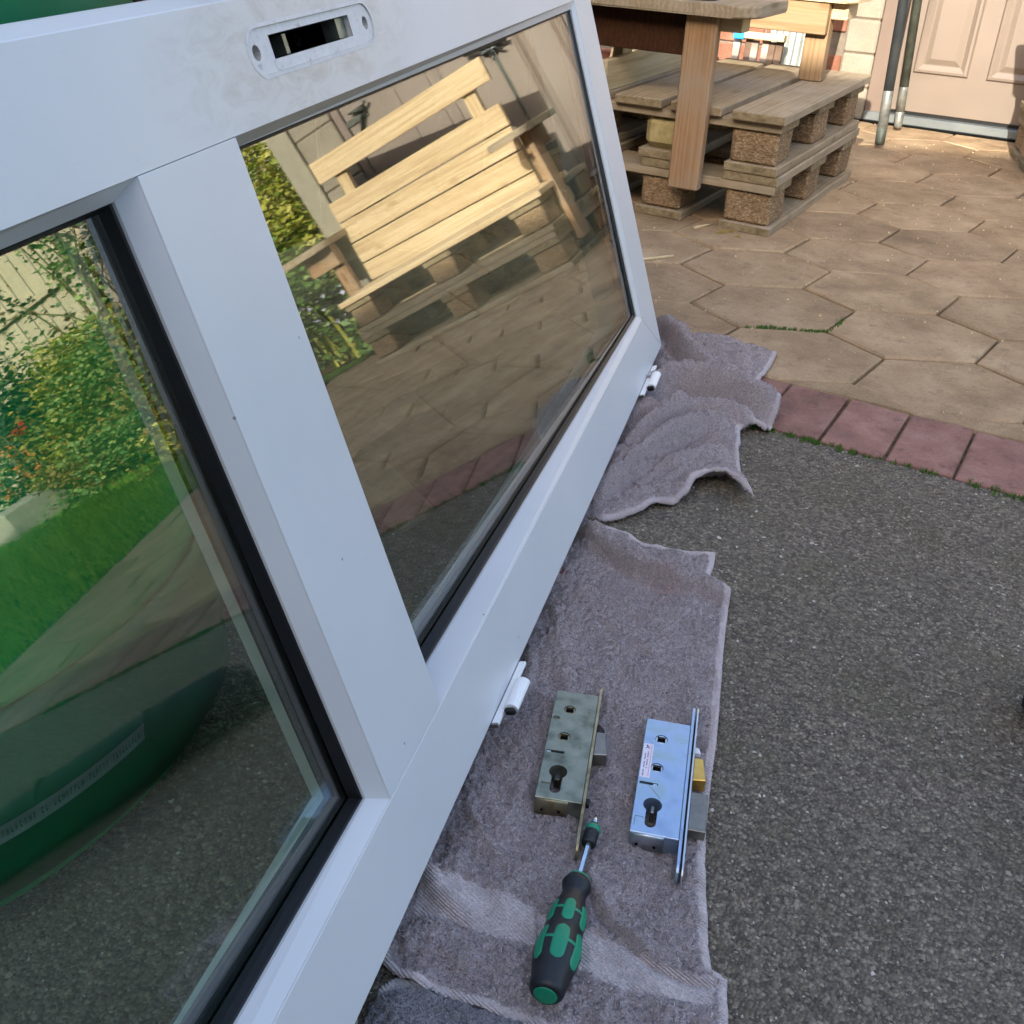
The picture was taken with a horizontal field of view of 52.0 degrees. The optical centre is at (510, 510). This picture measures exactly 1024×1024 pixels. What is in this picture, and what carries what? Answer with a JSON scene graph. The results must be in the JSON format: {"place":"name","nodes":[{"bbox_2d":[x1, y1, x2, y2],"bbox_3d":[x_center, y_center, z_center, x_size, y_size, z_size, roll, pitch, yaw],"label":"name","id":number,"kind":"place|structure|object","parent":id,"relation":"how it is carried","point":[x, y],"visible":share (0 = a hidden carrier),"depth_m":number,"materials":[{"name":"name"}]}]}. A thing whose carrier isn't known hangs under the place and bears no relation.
{"place":"outdoors","nodes":[
{"label":"outdoors","id":0,"kind":"place"},
{"bbox_2d":[0,425,1023,1023],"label":"asphalt drive","id":1,"kind":"structure","parent":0,"point":[916,1003],"depth_m":1.02,"materials":[{"name":"grey asphalt"}]},
{"bbox_2d":[0,0,229,907],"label":"garden bin","id":2,"kind":"object","parent":1,"relation":"on","point":[114,656],"visible":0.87,"depth_m":0.83,"materials":[{"name":"green plastic"}]},
{"bbox_2d":[133,0,557,252],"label":"dark fence","id":3,"kind":"object","parent":1,"relation":"on","point":[485,111],"visible":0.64,"depth_m":2.65,"materials":[{"name":"wood"}]},
{"bbox_2d":[360,978,527,1023],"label":"towel","id":4,"kind":"object","parent":1,"relation":"on","point":[400,1001],"visible":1,"depth_m":0.81,"materials":[{"name":"grey fabric"}]},
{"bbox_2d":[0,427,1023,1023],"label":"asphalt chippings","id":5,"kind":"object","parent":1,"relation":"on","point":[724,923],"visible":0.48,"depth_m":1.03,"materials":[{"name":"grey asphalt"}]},
{"bbox_2d":[383,517,730,1023],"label":"towel","id":6,"kind":"object","parent":1,"relation":"on","point":[632,626],"visible":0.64,"depth_m":0.95,"materials":[{"name":"grey fabric"}]},
{"bbox_2d":[529,815,599,1004],"bbox_3d":[0.052,0.324,0.878,0.038,0.038,0.194,10,30,12],"label":"screwdriver","id":7,"kind":"object","parent":6,"relation":"on","point":[557,956],"visible":1,"depth_m":0.82,"materials":[{"name":"green plastic"}]},
{"bbox_2d":[534,688,606,860],"bbox_3d":[0.062,0.247,1.019,0.060,0.023,0.223,7,32,8],"label":"door lock","id":8,"kind":"object","parent":6,"relation":"on","point":[575,748],"depth_m":1.02,"materials":[{"name":"metal"}]},
{"bbox_2d":[628,708,707,886],"bbox_3d":[0.154,0.263,0.999,0.067,0.023,0.222,8,32,9],"label":"door lock","id":9,"kind":"object","parent":6,"relation":"on","point":[662,784],"depth_m":0.98,"materials":[{"name":"silver metal"}]},
{"bbox_2d":[748,424,1023,502],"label":"moss","id":10,"kind":"object","parent":1,"relation":"on","point":[815,443],"visible":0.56,"depth_m":1.63,"materials":[{"name":"green plant"}]},
{"bbox_2d":[242,101,1023,551],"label":"patio","id":11,"kind":"structure","parent":0,"point":[446,359],"depth_m":2.17,"materials":[{"name":"beige stone"}]},
{"bbox_2d":[600,45,635,58],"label":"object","id":12,"kind":"object","parent":11,"relation":"on","point":[605,53],"visible":0.08,"depth_m":4.07,"materials":[{"name":"wood"}]},
{"bbox_2d":[644,254,673,260],"bbox_3d":[0.329,-0.580,2.410,0.105,0.007,0.008,-11,34,-21],"label":"wooden stick","id":13,"kind":"object","parent":11,"relation":"on","point":[658,257],"visible":0.59,"depth_m":2.41,"materials":[{"name":"beige wood"}]},
{"bbox_2d":[584,314,780,521],"bbox_3d":[0.279,-0.194,1.697,0.307,0.091,0.759,12,33,15],"label":"towel","id":14,"kind":"object","parent":11,"relation":"on","point":[702,405],"visible":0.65,"depth_m":1.64,"materials":[{"name":"grey fabric"}]},
{"bbox_2d":[0,0,660,1023],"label":"door","id":15,"kind":"structure","parent":14,"relation":"on","point":[128,132],"depth_m":0.75,"materials":[{"name":"plastic"}]},
{"bbox_2d":[693,224,712,228],"bbox_3d":[0.487,-0.717,2.644,0.066,0.008,0.008,-18,37,-29],"label":"twig","id":16,"kind":"object","parent":11,"relation":"on","point":[698,226],"visible":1,"depth_m":2.64,"materials":[{"name":"beige wood"}]},
{"bbox_2d":[556,0,871,236],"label":"pallet bench","id":17,"kind":"object","parent":11,"relation":"on","point":[764,148],"visible":0.91,"depth_m":2.63,"materials":[{"name":"brown wood"}]},
{"bbox_2d":[716,230,740,237],"bbox_3d":[0.546,-0.690,2.602,0.070,0.005,0.042,19,35,25],"label":"fallen leaf","id":18,"kind":"object","parent":11,"relation":"on","point":[724,231],"visible":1,"depth_m":2.61,"materials":[{"name":"brown plant"}]},
{"bbox_2d":[731,31,786,65],"bbox_3d":[0.881,-1.575,3.793,0.193,0.291,0.054,19,35,25],"label":"picket panel","id":19,"kind":"object","parent":11,"relation":"on","point":[771,53],"visible":0.48,"depth_m":3.74,"materials":[{"name":"white wood"}]},
{"bbox_2d":[505,144,1023,430],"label":"grit","id":20,"kind":"object","parent":11,"relation":"on","point":[849,259],"visible":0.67,"depth_m":2.38,"materials":[{"name":"brown gravel"}]},
{"bbox_2d":[770,30,804,65],"bbox_3d":[1.011,-1.747,3.768,0.150,0.619,0.114,19,35,25],"label":"corrugated sheet","id":21,"kind":"object","parent":11,"relation":"on","point":[792,49],"depth_m":3.79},
{"bbox_2d":[744,318,845,333],"bbox_3d":[0.575,-0.361,2.078,0.221,0.012,0.059,-6,33,-14],"label":"moss","id":22,"kind":"object","parent":11,"relation":"on","point":[789,328],"visible":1,"depth_m":2.07,"materials":[{"name":"green plant"}]},
{"bbox_2d":[755,377,1023,497],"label":"brick edging","id":23,"kind":"object","parent":11,"relation":"on","point":[955,452],"visible":0.58,"depth_m":1.68,"materials":[{"name":"red brick"}]},
{"bbox_2d":[875,0,908,145],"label":"metal pole","id":24,"kind":"object","parent":11,"relation":"on","point":[892,65],"visible":1,"depth_m":3.41,"materials":[{"name":"grey metal"}]},
{"bbox_2d":[894,0,921,127],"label":"metal pole","id":25,"kind":"object","parent":11,"relation":"on","point":[908,59],"visible":1,"depth_m":3.64,"materials":[{"name":"grey metal"}]},
{"bbox_2d":[1009,100,1023,171],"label":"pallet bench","id":26,"kind":"object","parent":11,"relation":"on","point":[1016,151],"visible":1,"depth_m":3.42,"materials":[{"name":"brown wood"}]},
{"label":"ground","id":27,"kind":"structure","parent":0,"visible":0},
{"bbox_2d":[600,0,1023,142],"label":"garage","id":28,"kind":"structure","parent":27,"relation":"on","point":[967,75],"depth_m":3.71,"materials":[{"name":"brick"}]},
{"bbox_2d":[891,0,1023,125],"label":"left door","id":29,"kind":"structure","parent":28,"relation":"in","point":[968,62],"depth_m":3.67,"materials":[{"name":"wood"}]}
]}

